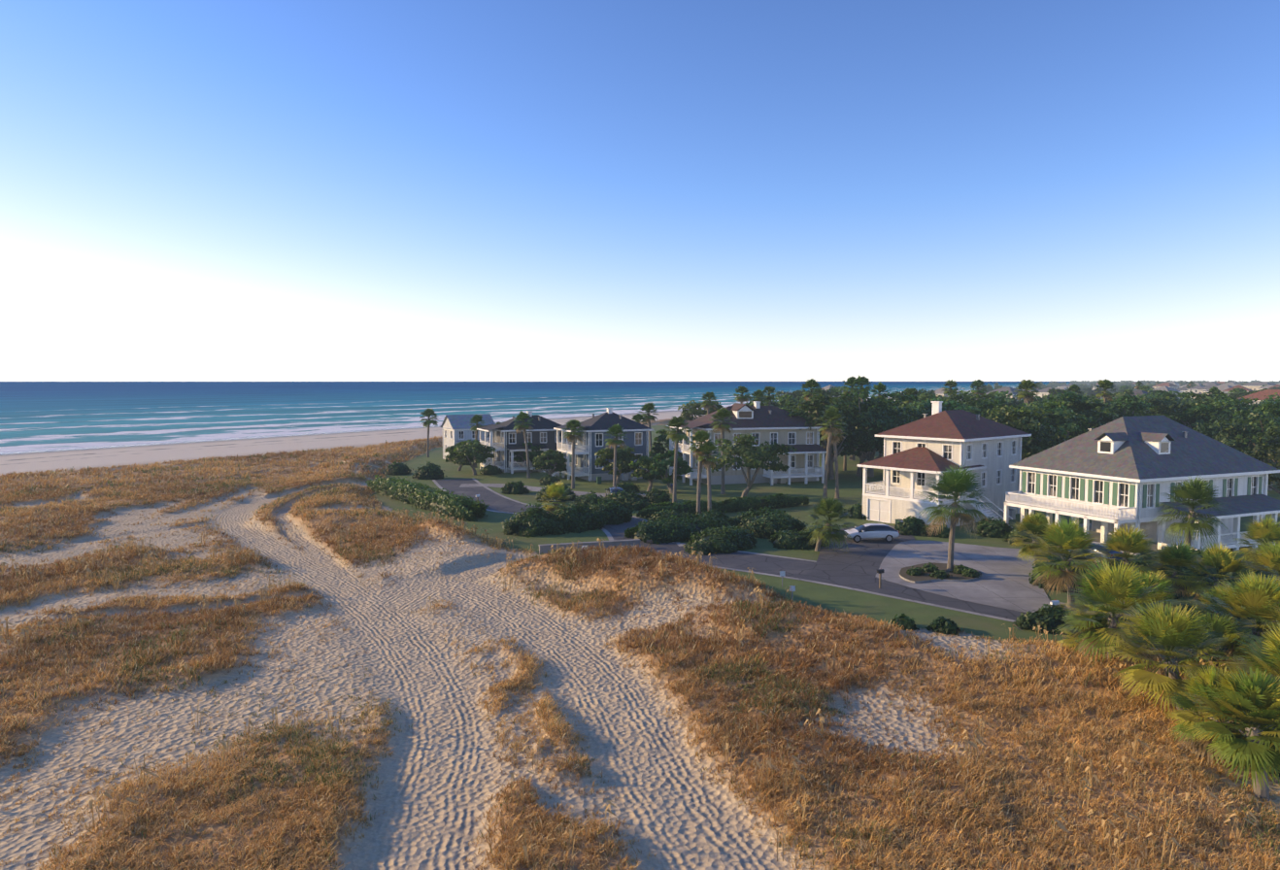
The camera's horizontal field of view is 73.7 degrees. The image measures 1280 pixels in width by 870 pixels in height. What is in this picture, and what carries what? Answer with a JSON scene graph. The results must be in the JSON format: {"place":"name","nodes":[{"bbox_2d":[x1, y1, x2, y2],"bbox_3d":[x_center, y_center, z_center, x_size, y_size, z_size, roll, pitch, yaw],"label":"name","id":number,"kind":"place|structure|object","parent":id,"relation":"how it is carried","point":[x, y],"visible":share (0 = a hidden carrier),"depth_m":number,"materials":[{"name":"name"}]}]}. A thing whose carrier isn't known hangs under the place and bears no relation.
{"place":"outdoors","nodes":[
{"label":"outdoors","id":0,"kind":"place"},
{"bbox_2d":[459,483,647,497],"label":"road","id":1,"kind":"structure","parent":0,"point":[533,488],"depth_m":113.69,"materials":[{"name":"grey asphalt"}]},
{"bbox_2d":[605,486,623,497],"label":"grey car","id":2,"kind":"object","parent":1,"relation":"on","point":[611,489],"visible":0.48,"depth_m":100.95,"materials":[{"name":"grey paint"}]},
{"bbox_2d":[0,381,1112,452],"bbox_3d":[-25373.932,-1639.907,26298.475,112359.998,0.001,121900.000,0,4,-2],"label":"sea","id":3,"kind":"structure","parent":0,"point":[39,416],"depth_m":565.27,"materials":[{"name":"blue liquid"}]},
{"bbox_2d":[431,478,683,547],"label":"road","id":4,"kind":"structure","parent":0,"point":[495,501],"depth_m":98.36,"materials":[{"name":"grey asphalt"}]},
{"bbox_2d":[0,381,1279,869],"bbox_3d":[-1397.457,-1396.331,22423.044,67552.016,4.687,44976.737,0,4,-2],"label":"ground","id":5,"kind":"structure","parent":0,"point":[435,790],"depth_m":38.83,"materials":[{"name":"beige sand"}]},
{"bbox_2d":[440,413,495,460],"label":"house","id":6,"kind":"structure","parent":5,"relation":"on","point":[455,428],"depth_m":152.44,"materials":[{"name":"wood"}]},
{"bbox_2d":[476,410,567,473],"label":"house","id":7,"kind":"structure","parent":5,"relation":"on","point":[506,441],"depth_m":132.92,"materials":[{"name":"wood"}]},
{"bbox_2d":[538,538,640,553],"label":"road","id":8,"kind":"structure","parent":5,"relation":"on","point":[544,548],"depth_m":71.03,"materials":[{"name":"grey asphalt"}]},
{"bbox_2d":[596,476,602,484],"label":"wheelie bin","id":9,"kind":"object","parent":5,"relation":"on","point":[598,480],"visible":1,"depth_m":116.64,"materials":[{"name":"green plastic"}]},
{"bbox_2d":[551,407,653,480],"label":"house","id":10,"kind":"structure","parent":5,"relation":"on","point":[594,437],"depth_m":122.44,"materials":[{"name":"wood"}]},
{"bbox_2d":[0,433,1279,869],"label":"dune grass","id":11,"kind":"structure","parent":5,"relation":"on","point":[969,769],"depth_m":33.96,"materials":[{"name":"brown plant"}]},
{"bbox_2d":[646,539,652,552],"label":"mailbox","id":12,"kind":"object","parent":5,"relation":"on","point":[649,542],"visible":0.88,"depth_m":68.74,"materials":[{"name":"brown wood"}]},
{"bbox_2d":[666,401,826,485],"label":"house","id":13,"kind":"structure","parent":5,"relation":"on","point":[770,423],"depth_m":118.51,"materials":[{"name":"wood"}]},
{"bbox_2d":[779,571,785,587],"bbox_3d":[9.764,9.873,58.498,0.360,1.100,0.065,0,4,-2],"label":"marker post","id":14,"kind":"object","parent":5,"relation":"on","point":[782,573],"visible":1,"depth_m":58.45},
{"bbox_2d":[789,585,795,599],"bbox_3d":[9.689,10.135,54.329,0.360,1.100,0.065,0,4,-2],"label":"sign","id":15,"kind":"object","parent":5,"relation":"on","point":[792,588],"visible":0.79,"depth_m":54.28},
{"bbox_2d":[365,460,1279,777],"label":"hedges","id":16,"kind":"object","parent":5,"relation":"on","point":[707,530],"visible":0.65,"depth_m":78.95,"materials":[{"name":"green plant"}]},
{"bbox_2d":[419,375,1235,572],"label":"palm trees","id":17,"kind":"object","parent":5,"relation":"on","point":[958,483],"visible":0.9,"depth_m":85.43,"materials":[{"name":"green plant"}]},
{"bbox_2d":[444,385,1279,497],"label":"trees","id":18,"kind":"object","parent":5,"relation":"on","point":[1055,417],"visible":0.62,"depth_m":122.40,"materials":[{"name":"green plant"}]},
{"bbox_2d":[538,481,1279,801],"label":"young palms","id":19,"kind":"object","parent":5,"relation":"on","point":[1245,690],"visible":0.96,"depth_m":37.20,"materials":[{"name":"green plant"}]},
{"bbox_2d":[857,401,1031,528],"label":"house","id":20,"kind":"structure","parent":5,"relation":"on","point":[919,452],"depth_m":86.01,"materials":[{"name":"white"}]},
{"bbox_2d":[821,381,1279,404],"bbox_3d":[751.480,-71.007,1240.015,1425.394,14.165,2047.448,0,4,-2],"label":"background houses","id":21,"kind":"structure","parent":5,"relation":"on","point":[1226,387],"depth_m":408.23,"materials":[{"name":"white"}]},
{"bbox_2d":[859,380,1274,402],"bbox_3d":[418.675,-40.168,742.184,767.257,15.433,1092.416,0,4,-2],"label":"distant palms","id":22,"kind":"object","parent":5,"relation":"on","point":[1138,386],"visible":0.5,"depth_m":514.14,"materials":[{"name":"green plant"}]},
{"bbox_2d":[1060,540,1123,564],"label":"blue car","id":23,"kind":"object","parent":5,"relation":"on","point":[1113,552],"visible":0.1,"depth_m":65.34,"materials":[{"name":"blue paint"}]},
{"bbox_2d":[976,379,1279,402],"bbox_3d":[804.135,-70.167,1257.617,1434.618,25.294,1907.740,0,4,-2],"label":"distant trees","id":24,"kind":"object","parent":5,"relation":"on","point":[1089,390],"visible":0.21,"depth_m":978.30,"materials":[{"name":"green plant"}]},
{"bbox_2d":[0,0,1279,381],"label":"sky","id":25,"kind":"structure","parent":0,"point":[191,190],"materials":[{"name":"blue"}]},
{"bbox_2d":[814,523,914,579],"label":"parking pavement","id":26,"kind":"structure","parent":0,"point":[863,557],"depth_m":68.76,"materials":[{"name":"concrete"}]},
{"bbox_2d":[843,523,899,542],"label":"car","id":27,"kind":"object","parent":26,"relation":"on","point":[886,532],"visible":0.94,"depth_m":74.50,"materials":[{"name":"white paint"}]},
{"bbox_2d":[635,541,1209,654],"bbox_3d":[22.716,10.706,53.611,60.631,0.012,8.839,3,5,41],"label":"grass strip","id":28,"kind":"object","parent":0,"point":[807,570],"depth_m":61.03,"materials":[{"name":"plant"}]},
{"bbox_2d":[876,568,884,588],"bbox_3d":[16.366,9.772,58.111,0.480,1.350,0.190,-1,4,-19],"label":"mailbox","id":29,"kind":"object","parent":28,"relation":"on","point":[880,571],"visible":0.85,"depth_m":58.06,"materials":[{"name":"brown wood"}]},
{"bbox_2d":[1049,599,1059,606],"bbox_3d":[24.215,10.291,49.856,0.480,1.350,0.190,-1,4,-13],"label":"mailbox","id":30,"kind":"object","parent":28,"relation":"on","point":[1055,602],"visible":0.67,"depth_m":49.76,"materials":[{"name":"white metal"}]},
{"bbox_2d":[875,539,1051,612],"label":"drive pavement","id":31,"kind":"structure","parent":0,"point":[1002,582],"depth_m":62.46,"materials":[{"name":"concrete"}]},
{"bbox_2d":[899,562,981,583],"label":"drive island","id":32,"kind":"structure","parent":31,"relation":"on","point":[922,578],"depth_m":60.98,"materials":[{"name":"concrete"}]},
{"bbox_2d":[1003,415,1279,555],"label":"house","id":33,"kind":"structure","parent":0,"point":[1106,479],"depth_m":73.61,"materials":[{"name":"wood"}]}
]}

